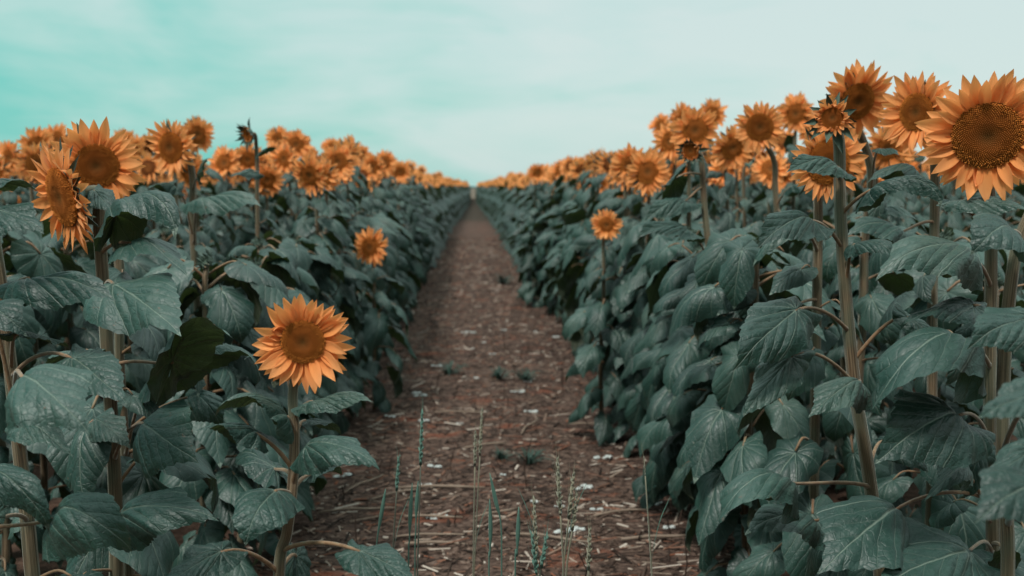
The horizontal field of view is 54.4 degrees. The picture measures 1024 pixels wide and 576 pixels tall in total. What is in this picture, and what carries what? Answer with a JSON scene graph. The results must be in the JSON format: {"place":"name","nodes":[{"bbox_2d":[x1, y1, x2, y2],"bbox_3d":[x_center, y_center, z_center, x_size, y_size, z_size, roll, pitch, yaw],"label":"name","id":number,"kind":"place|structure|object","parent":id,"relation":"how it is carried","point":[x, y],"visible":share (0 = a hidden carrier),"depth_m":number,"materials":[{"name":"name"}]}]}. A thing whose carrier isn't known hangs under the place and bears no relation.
{"place":"outdoors","nodes":[
{"label":"outdoors","id":0,"kind":"place"},
{"bbox_2d":[244,198,734,575],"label":"path","id":1,"kind":"structure","parent":0,"point":[474,222],"depth_m":5.46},
{"bbox_2d":[25,136,230,575],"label":"sunflower","id":2,"kind":"object","parent":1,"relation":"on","point":[163,440],"visible":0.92,"depth_m":2.41,"materials":[{"name":"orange plant"}]},
{"bbox_2d":[167,294,411,575],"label":"sunflower","id":3,"kind":"object","parent":1,"relation":"on","point":[298,343],"visible":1,"depth_m":1.98,"materials":[{"name":"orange plant"}]},
{"bbox_2d":[298,239,355,436],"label":"sunflower","id":4,"kind":"object","parent":1,"relation":"on","point":[319,271],"visible":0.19,"depth_m":5.53,"materials":[{"name":"green plant"}]},
{"bbox_2d":[285,158,377,419],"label":"sunflower","id":5,"kind":"object","parent":1,"relation":"on","point":[348,286],"visible":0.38,"depth_m":6.23,"materials":[{"name":"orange plant"}]},
{"bbox_2d":[319,152,378,395],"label":"sunflower","id":6,"kind":"object","parent":1,"relation":"on","point":[346,214],"visible":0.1,"depth_m":6.96,"materials":[{"name":"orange plant"}]},
{"bbox_2d":[320,143,390,392],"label":"sunflower","id":7,"kind":"object","parent":1,"relation":"on","point":[342,156],"visible":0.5,"depth_m":6.61,"materials":[{"name":"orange plant"}]},
{"bbox_2d":[330,137,398,358],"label":"sunflower","id":8,"kind":"object","parent":1,"relation":"on","point":[375,223],"visible":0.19,"depth_m":7.53,"materials":[{"name":"green plant"}]},
{"bbox_2d":[349,162,399,360],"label":"sunflower","id":9,"kind":"object","parent":1,"relation":"on","point":[368,175],"visible":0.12,"depth_m":8.28,"materials":[{"name":"green plant"}]},
{"bbox_2d":[344,134,407,359],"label":"sunflower","id":10,"kind":"object","parent":1,"relation":"on","point":[385,220],"visible":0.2,"depth_m":7.91,"materials":[{"name":"green plant"}]},
{"bbox_2d":[339,225,416,412],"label":"sunflower","id":11,"kind":"object","parent":1,"relation":"on","point":[370,248],"visible":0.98,"depth_m":6.50,"materials":[{"name":"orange plant"}]},
{"bbox_2d":[362,153,409,339],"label":"sunflower","id":12,"kind":"object","parent":1,"relation":"on","point":[403,298],"visible":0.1,"depth_m":9.30,"materials":[{"name":"green plant"}]},
{"bbox_2d":[417,395,427,575],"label":"grass stalk","id":13,"kind":"object","parent":1,"relation":"on","point":[421,439],"depth_m":2.55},
{"bbox_2d":[234,237,734,575],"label":"straw litter","id":14,"kind":"object","parent":1,"relation":"on","point":[514,512],"visible":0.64,"depth_m":5.47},
{"bbox_2d":[532,174,567,301],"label":"sunflower","id":15,"kind":"object","parent":1,"relation":"on","point":[539,227],"visible":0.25,"depth_m":11.89,"materials":[{"name":"green plant"}]},
{"bbox_2d":[535,167,569,312],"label":"sunflower","id":16,"kind":"object","parent":1,"relation":"on","point":[548,245],"visible":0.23,"depth_m":11.18,"materials":[{"name":"green plant"}]},
{"bbox_2d":[539,159,567,314],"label":"sunflower","id":17,"kind":"object","parent":1,"relation":"on","point":[555,171],"visible":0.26,"depth_m":11.41,"materials":[{"name":"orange plant"}]},
{"bbox_2d":[551,442,564,575],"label":"grass stalk","id":18,"kind":"object","parent":1,"relation":"on","point":[559,487],"depth_m":2.21,"materials":[{"name":"plant"}]},
{"bbox_2d":[535,155,587,321],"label":"sunflower","id":19,"kind":"object","parent":1,"relation":"on","point":[558,210],"visible":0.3,"depth_m":10.80,"materials":[{"name":"green plant"}]},
{"bbox_2d":[547,157,587,314],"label":"sunflower","id":20,"kind":"object","parent":1,"relation":"on","point":[569,194],"visible":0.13,"depth_m":9.78,"materials":[{"name":"green plant"}]},
{"bbox_2d":[553,172,596,345],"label":"sunflower","id":21,"kind":"object","parent":1,"relation":"on","point":[561,244],"visible":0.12,"depth_m":9.15,"materials":[{"name":"green plant"}]},
{"bbox_2d":[562,208,625,446],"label":"sunflower","id":22,"kind":"object","parent":1,"relation":"on","point":[596,315],"visible":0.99,"depth_m":5.66,"materials":[{"name":"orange plant"}]},
{"bbox_2d":[564,150,635,373],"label":"sunflower","id":23,"kind":"object","parent":1,"relation":"on","point":[603,164],"visible":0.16,"depth_m":7.68,"materials":[{"name":"green plant"}]},
{"bbox_2d":[579,142,644,409],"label":"sunflower","id":24,"kind":"object","parent":1,"relation":"on","point":[621,160],"visible":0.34,"depth_m":6.13,"materials":[{"name":"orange plant"}]},
{"bbox_2d":[591,157,637,413],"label":"sunflower","id":25,"kind":"object","parent":1,"relation":"on","point":[615,322],"visible":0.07,"depth_m":6.33,"materials":[{"name":"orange plant"}]},
{"bbox_2d":[617,217,704,457],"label":"sunflower","id":26,"kind":"object","parent":1,"relation":"on","point":[632,399],"visible":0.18,"depth_m":5.42,"materials":[{"name":"green plant"}]},
{"bbox_2d":[632,238,708,510],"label":"sunflower","id":27,"kind":"object","parent":1,"relation":"on","point":[661,468],"visible":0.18,"depth_m":4.50,"materials":[{"name":"green plant"}]},
{"bbox_2d":[630,224,712,447],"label":"sunflower","id":28,"kind":"object","parent":1,"relation":"on","point":[652,381],"visible":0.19,"depth_m":4.75,"materials":[{"name":"green plant"}]},
{"bbox_2d":[636,139,767,524],"bbox_3d":[0.747,0.259,4.015,0.584,1.709,0.471,0,6,-2],"label":"sunflower","id":29,"kind":"object","parent":1,"relation":"on","point":[680,346],"visible":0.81,"depth_m":3.90,"materials":[{"name":"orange plant"}]},
{"bbox_2d":[732,126,876,575],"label":"sunflower","id":30,"kind":"object","parent":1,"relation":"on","point":[789,552],"visible":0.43,"depth_m":2.92,"materials":[{"name":"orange plant"}]},
{"bbox_2d":[0,188,1018,575],"bbox_3d":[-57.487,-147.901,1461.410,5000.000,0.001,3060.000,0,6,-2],"label":"ground","id":31,"kind":"structure","parent":0,"point":[184,530],"depth_m":4.64,"materials":[{"name":"soil"}]},
{"bbox_2d":[0,154,40,235],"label":"sunflower","id":32,"kind":"object","parent":31,"relation":"on","point":[10,197],"visible":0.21,"depth_m":6.55,"materials":[{"name":"orange plant"}]},
{"bbox_2d":[0,140,57,347],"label":"sunflower","id":33,"kind":"object","parent":31,"relation":"on","point":[8,150],"visible":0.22,"depth_m":6.77,"materials":[{"name":"orange plant"}]},
{"bbox_2d":[0,272,63,575],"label":"sunflower","id":34,"kind":"object","parent":31,"relation":"on","point":[24,348],"visible":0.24,"depth_m":3.40,"materials":[{"name":"green plant"}]},
{"bbox_2d":[0,232,70,574],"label":"sunflower","id":35,"kind":"object","parent":31,"relation":"on","point":[36,257],"visible":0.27,"depth_m":3.72,"materials":[{"name":"green plant"}]},
{"bbox_2d":[16,126,61,339],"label":"sunflower","id":36,"kind":"object","parent":31,"relation":"on","point":[38,135],"visible":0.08,"depth_m":6.48,"materials":[{"name":"orange plant"}]},
{"bbox_2d":[10,142,74,351],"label":"sunflower","id":37,"kind":"object","parent":31,"relation":"on","point":[27,154],"visible":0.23,"depth_m":5.57,"materials":[{"name":"orange plant"}]},
{"bbox_2d":[0,241,85,554],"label":"sunflower","id":38,"kind":"object","parent":31,"relation":"on","point":[68,262],"visible":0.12,"depth_m":4.00,"materials":[{"name":"green plant"}]},
{"bbox_2d":[0,178,126,575],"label":"sunflower","id":39,"kind":"object","parent":31,"relation":"on","point":[44,402],"visible":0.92,"depth_m":1.99,"materials":[{"name":"green plant"}]},
{"bbox_2d":[0,463,131,563],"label":"sunflower","id":40,"kind":"object","parent":31,"relation":"on","point":[79,523],"visible":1,"depth_m":1.84,"materials":[{"name":"green plant"}]},
{"bbox_2d":[27,218,135,516],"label":"sunflower","id":41,"kind":"object","parent":31,"relation":"on","point":[84,337],"visible":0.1,"depth_m":4.21,"materials":[{"name":"green plant"}]},
{"bbox_2d":[50,238,167,499],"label":"sunflower","id":42,"kind":"object","parent":31,"relation":"on","point":[141,265],"visible":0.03,"depth_m":4.51,"materials":[{"name":"green plant"}]},
{"bbox_2d":[86,254,167,458],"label":"sunflower","id":43,"kind":"object","parent":31,"relation":"on","point":[135,381],"visible":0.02,"depth_m":4.83,"materials":[{"name":"green plant"}]},
{"bbox_2d":[128,151,164,234],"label":"sunflower","id":44,"kind":"object","parent":31,"relation":"on","point":[148,171],"visible":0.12,"depth_m":7.34,"materials":[{"name":"orange plant"}]},
{"bbox_2d":[46,116,260,575],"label":"sunflower","id":45,"kind":"object","parent":31,"relation":"on","point":[105,160],"visible":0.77,"depth_m":2.75,"materials":[{"name":"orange plant"}]},
{"bbox_2d":[132,131,180,243],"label":"sunflower","id":46,"kind":"object","parent":31,"relation":"on","point":[144,143],"visible":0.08,"depth_m":7.66,"materials":[{"name":"orange plant"}]},
{"bbox_2d":[145,223,203,388],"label":"sunflower","id":47,"kind":"object","parent":31,"relation":"on","point":[182,231],"visible":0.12,"depth_m":5.51,"materials":[{"name":"green plant"}]},
{"bbox_2d":[172,155,225,388],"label":"sunflower","id":48,"kind":"object","parent":31,"relation":"on","point":[203,237],"visible":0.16,"depth_m":6.11,"materials":[{"name":"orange plant"}]},
{"bbox_2d":[143,119,261,505],"bbox_3d":[-1.294,0.202,4.141,0.439,1.797,0.864,-2,6,-20],"label":"sunflower","id":49,"kind":"object","parent":31,"relation":"on","point":[172,146],"visible":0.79,"depth_m":4.05,"materials":[{"name":"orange plant"}]},
{"bbox_2d":[180,115,235,390],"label":"sunflower","id":50,"kind":"object","parent":31,"relation":"on","point":[202,130],"visible":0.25,"depth_m":6.55,"materials":[{"name":"orange plant"}]},
{"bbox_2d":[143,249,299,575],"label":"sunflower","id":51,"kind":"object","parent":31,"relation":"on","point":[231,310],"visible":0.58,"depth_m":3.54,"materials":[{"name":"green plant"}]},
{"bbox_2d":[204,145,265,322],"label":"sunflower","id":52,"kind":"object","parent":31,"relation":"on","point":[223,161],"visible":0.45,"depth_m":6.81,"materials":[{"name":"orange plant"}]},
{"bbox_2d":[176,253,318,556],"bbox_3d":[-1.034,0.523,4.001,0.554,1.333,0.506,3,7,27],"label":"sunflower","id":53,"kind":"object","parent":31,"relation":"on","point":[270,296],"visible":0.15,"depth_m":3.83,"materials":[{"name":"green plant"}]},
{"bbox_2d":[235,142,274,244],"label":"sunflower","id":54,"kind":"object","parent":31,"relation":"on","point":[247,160],"visible":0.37,"depth_m":7.17,"materials":[{"name":"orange plant"}]},
{"bbox_2d":[240,163,290,244],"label":"sunflower","id":55,"kind":"object","parent":31,"relation":"on","point":[271,180],"visible":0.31,"depth_m":7.20,"materials":[{"name":"orange plant"}]},
{"bbox_2d":[231,118,310,301],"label":"sunflower","id":56,"kind":"object","parent":31,"relation":"on","point":[248,136],"visible":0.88,"depth_m":4.78,"materials":[{"name":"green plant"}]},
{"bbox_2d":[217,251,326,531],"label":"sunflower","id":57,"kind":"object","parent":31,"relation":"on","point":[282,274],"visible":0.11,"depth_m":4.17,"materials":[{"name":"green plant"}]},
{"bbox_2d":[226,233,319,451],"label":"sunflower","id":58,"kind":"object","parent":31,"relation":"on","point":[296,272],"visible":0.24,"depth_m":4.46,"materials":[{"name":"green plant"}]},
{"bbox_2d":[269,141,313,243],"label":"sunflower","id":59,"kind":"object","parent":31,"relation":"on","point":[284,156],"visible":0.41,"depth_m":7.35,"materials":[{"name":"orange plant"}]},
{"bbox_2d":[248,231,343,438],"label":"sunflower","id":60,"kind":"object","parent":31,"relation":"on","point":[292,242],"visible":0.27,"depth_m":5.28,"materials":[{"name":"green plant"}]},
{"bbox_2d":[278,127,314,219],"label":"sunflower","id":61,"kind":"object","parent":31,"relation":"on","point":[298,140],"visible":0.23,"depth_m":7.73,"materials":[{"name":"orange plant"}]},
{"bbox_2d":[291,152,372,435],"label":"sunflower","id":62,"kind":"object","parent":31,"relation":"on","point":[308,171],"visible":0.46,"depth_m":5.87,"materials":[{"name":"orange plant"}]},
{"bbox_2d":[323,172,385,360],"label":"sunflower","id":63,"kind":"object","parent":31,"relation":"on","point":[360,218],"visible":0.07,"depth_m":7.33,"materials":[{"name":"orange plant"}]},
{"bbox_2d":[361,153,401,329],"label":"sunflower","id":64,"kind":"object","parent":31,"relation":"on","point":[377,166],"visible":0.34,"depth_m":8.67,"materials":[{"name":"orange plant"}]},
{"bbox_2d":[376,148,414,331],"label":"sunflower","id":65,"kind":"object","parent":31,"relation":"on","point":[389,159],"visible":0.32,"depth_m":9.81,"materials":[{"name":"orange plant"}]},
{"bbox_2d":[390,160,423,321],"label":"sunflower","id":66,"kind":"object","parent":31,"relation":"on","point":[401,173],"visible":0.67,"depth_m":10.91,"materials":[{"name":"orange plant"}]},
{"bbox_2d":[510,163,546,307],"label":"sunflower","id":67,"kind":"object","parent":31,"relation":"on","point":[527,289],"visible":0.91,"depth_m":12.23,"materials":[{"name":"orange plant"}]},
{"bbox_2d":[526,188,554,307],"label":"sunflower","id":68,"kind":"object","parent":31,"relation":"on","point":[536,252],"visible":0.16,"depth_m":12.16,"materials":[{"name":"green plant"}]},
{"bbox_2d":[90,159,1013,299],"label":"sunflower crop","id":69,"kind":"object","parent":31,"relation":"on","point":[441,204],"visible":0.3,"depth_m":21.09,"materials":[{"name":"green plant"}]},
{"bbox_2d":[555,151,596,354],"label":"sunflower","id":70,"kind":"object","parent":31,"relation":"on","point":[558,272],"visible":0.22,"depth_m":8.80,"materials":[{"name":"green plant"}]},
{"bbox_2d":[556,148,609,358],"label":"sunflower","id":71,"kind":"object","parent":31,"relation":"on","point":[566,280],"visible":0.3,"depth_m":8.15,"materials":[{"name":"green plant"}]},
{"bbox_2d":[571,152,639,345],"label":"sunflower","id":72,"kind":"object","parent":31,"relation":"on","point":[585,240],"visible":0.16,"depth_m":7.45,"materials":[{"name":"green plant"}]},
{"bbox_2d":[581,187,641,406],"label":"sunflower","id":73,"kind":"object","parent":31,"relation":"on","point":[593,383],"visible":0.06,"depth_m":6.72,"materials":[{"name":"green plant"}]},
{"bbox_2d":[598,148,671,449],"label":"sunflower","id":74,"kind":"object","parent":31,"relation":"on","point":[647,173],"visible":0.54,"depth_m":5.68,"materials":[{"name":"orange plant"}]},
{"bbox_2d":[643,119,694,338],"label":"sunflower","id":75,"kind":"object","parent":31,"relation":"on","point":[665,146],"visible":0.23,"depth_m":5.89,"materials":[{"name":"orange plant"}]},
{"bbox_2d":[620,106,719,444],"bbox_3d":[0.840,0.074,5.156,0.535,1.993,0.551,-2,6,-15],"label":"sunflower","id":76,"kind":"object","parent":31,"relation":"on","point":[696,126],"visible":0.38,"depth_m":5.01,"materials":[{"name":"orange plant"}]},
{"bbox_2d":[637,228,767,536],"bbox_3d":[0.883,0.455,4.176,0.620,1.409,0.529,-2,6,-17],"label":"sunflower","id":77,"kind":"object","parent":31,"relation":"on","point":[655,431],"visible":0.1,"depth_m":4.15,"materials":[{"name":"green plant"}]},
{"bbox_2d":[685,98,727,225],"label":"sunflower","id":78,"kind":"object","parent":31,"relation":"on","point":[712,105],"visible":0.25,"depth_m":7.28,"materials":[{"name":"orange plant"}]},
{"bbox_2d":[691,159,741,223],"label":"sunflower","id":79,"kind":"object","parent":31,"relation":"on","point":[720,180],"visible":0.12,"depth_m":7.06,"materials":[{"name":"orange plant"}]},
{"bbox_2d":[706,125,753,356],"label":"sunflower","id":80,"kind":"object","parent":31,"relation":"on","point":[727,150],"visible":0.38,"depth_m":5.47,"materials":[{"name":"orange plant"}]},
{"bbox_2d":[671,228,791,569],"bbox_3d":[0.890,0.460,3.862,0.586,1.386,0.535,-5,8,-41],"label":"sunflower","id":81,"kind":"object","parent":31,"relation":"on","point":[711,256],"visible":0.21,"depth_m":3.74,"materials":[{"name":"green plant"}]},
{"bbox_2d":[718,149,761,227],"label":"sunflower","id":82,"kind":"object","parent":31,"relation":"on","point":[746,204],"visible":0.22,"depth_m":6.34,"materials":[{"name":"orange plant"}]},
{"bbox_2d":[721,144,763,232],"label":"sunflower","id":83,"kind":"object","parent":31,"relation":"on","point":[752,211],"visible":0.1,"depth_m":6.69,"materials":[{"name":"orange plant"}]},
{"bbox_2d":[668,238,840,575],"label":"sunflower","id":84,"kind":"object","parent":31,"relation":"on","point":[711,440],"visible":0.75,"depth_m":3.40,"materials":[{"name":"green plant"}]},
{"bbox_2d":[751,153,791,221],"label":"sunflower","id":85,"kind":"object","parent":31,"relation":"on","point":[761,170],"visible":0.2,"depth_m":5.98,"materials":[{"name":"orange plant"}]},
{"bbox_2d":[752,128,793,216],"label":"sunflower","id":86,"kind":"object","parent":31,"relation":"on","point":[780,150],"visible":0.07,"depth_m":8.17,"materials":[{"name":"orange plant"}]},
{"bbox_2d":[734,100,824,406],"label":"sunflower","id":87,"kind":"object","parent":31,"relation":"on","point":[761,125],"visible":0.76,"depth_m":4.40,"materials":[{"name":"orange plant"}]},
{"bbox_2d":[776,91,828,292],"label":"sunflower","id":88,"kind":"object","parent":31,"relation":"on","point":[797,113],"visible":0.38,"depth_m":6.25,"materials":[{"name":"orange plant"}]},
{"bbox_2d":[795,115,827,315],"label":"sunflower","id":89,"kind":"object","parent":31,"relation":"on","point":[802,200],"visible":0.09,"depth_m":6.68,"materials":[{"name":"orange plant"}]},
{"bbox_2d":[715,92,942,575],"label":"sunflower","id":90,"kind":"object","parent":31,"relation":"on","point":[775,336],"visible":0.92,"depth_m":2.26,"materials":[{"name":"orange plant"}]},
{"bbox_2d":[789,212,877,488],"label":"sunflower","id":91,"kind":"object","parent":31,"relation":"on","point":[806,256],"visible":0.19,"depth_m":4.82,"materials":[{"name":"green plant"}]},
{"bbox_2d":[793,217,873,446],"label":"sunflower","id":92,"kind":"object","parent":31,"relation":"on","point":[826,320],"visible":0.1,"depth_m":5.14,"materials":[{"name":"green plant"}]},
{"bbox_2d":[804,59,925,575],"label":"sunflower","id":93,"kind":"object","parent":31,"relation":"on","point":[861,87],"visible":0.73,"depth_m":3.31,"materials":[{"name":"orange plant"}]},
{"bbox_2d":[833,126,908,472],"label":"sunflower","id":94,"kind":"object","parent":31,"relation":"on","point":[878,141],"visible":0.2,"depth_m":4.98,"materials":[{"name":"orange plant"}]},
{"bbox_2d":[825,252,916,494],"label":"sunflower","id":95,"kind":"object","parent":31,"relation":"on","point":[835,354],"visible":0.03,"depth_m":4.54,"materials":[{"name":"green plant"}]},
{"bbox_2d":[873,145,928,348],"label":"sunflower","id":96,"kind":"object","parent":31,"relation":"on","point":[906,222],"visible":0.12,"depth_m":5.85,"materials":[{"name":"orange plant"}]},
{"bbox_2d":[838,226,982,516],"bbox_3d":[1.647,0.421,4.178,0.517,1.365,0.671,-4,7,-36],"label":"sunflower","id":97,"kind":"object","parent":31,"relation":"on","point":[877,424],"visible":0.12,"depth_m":4.14,"materials":[{"name":"green plant"}]},
{"bbox_2d":[847,71,985,575],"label":"sunflower","id":98,"kind":"object","parent":31,"relation":"on","point":[912,100],"visible":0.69,"depth_m":2.95,"materials":[{"name":"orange plant"}]},
{"bbox_2d":[816,69,1023,575],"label":"sunflower","id":99,"kind":"object","parent":31,"relation":"on","point":[974,128],"visible":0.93,"depth_m":2.13,"materials":[{"name":"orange plant"}]},
{"bbox_2d":[906,155,942,229],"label":"sunflower","id":100,"kind":"object","parent":31,"relation":"on","point":[911,207],"visible":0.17,"depth_m":7.12,"materials":[{"name":"green plant"}]},
{"bbox_2d":[919,176,957,386],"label":"sunflower","id":101,"kind":"object","parent":31,"relation":"on","point":[946,190],"visible":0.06,"depth_m":6.18,"materials":[{"name":"green plant"}]},
{"bbox_2d":[868,224,1017,523],"bbox_3d":[1.661,0.465,3.795,0.460,1.410,0.568,-2,6,-22],"label":"sunflower","id":102,"kind":"object","parent":31,"relation":"on","point":[877,260],"visible":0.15,"depth_m":3.75,"materials":[{"name":"green plant"}]},
{"bbox_2d":[940,175,980,233],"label":"sunflower","id":103,"kind":"object","parent":31,"relation":"on","point":[955,220],"visible":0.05,"depth_m":6.80,"materials":[{"name":"green plant"}]},
{"bbox_2d":[906,272,1023,552],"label":"sunflower","id":104,"kind":"object","parent":31,"relation":"on","point":[950,287],"visible":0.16,"depth_m":3.38,"materials":[{"name":"green plant"}]},
{"bbox_2d":[967,212,1023,575],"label":"sunflower","id":105,"kind":"object","parent":31,"relation":"on","point":[1002,476],"visible":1,"depth_m":1.78,"materials":[{"name":"green plant"}]},
{"bbox_2d":[970,249,1023,425],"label":"sunflower","id":106,"kind":"object","parent":31,"relation":"on","point":[978,403],"visible":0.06,"depth_m":4.62,"materials":[{"name":"green plant"}]},
{"bbox_2d":[0,0,1023,186],"label":"sky","id":107,"kind":"structure","parent":0,"point":[472,91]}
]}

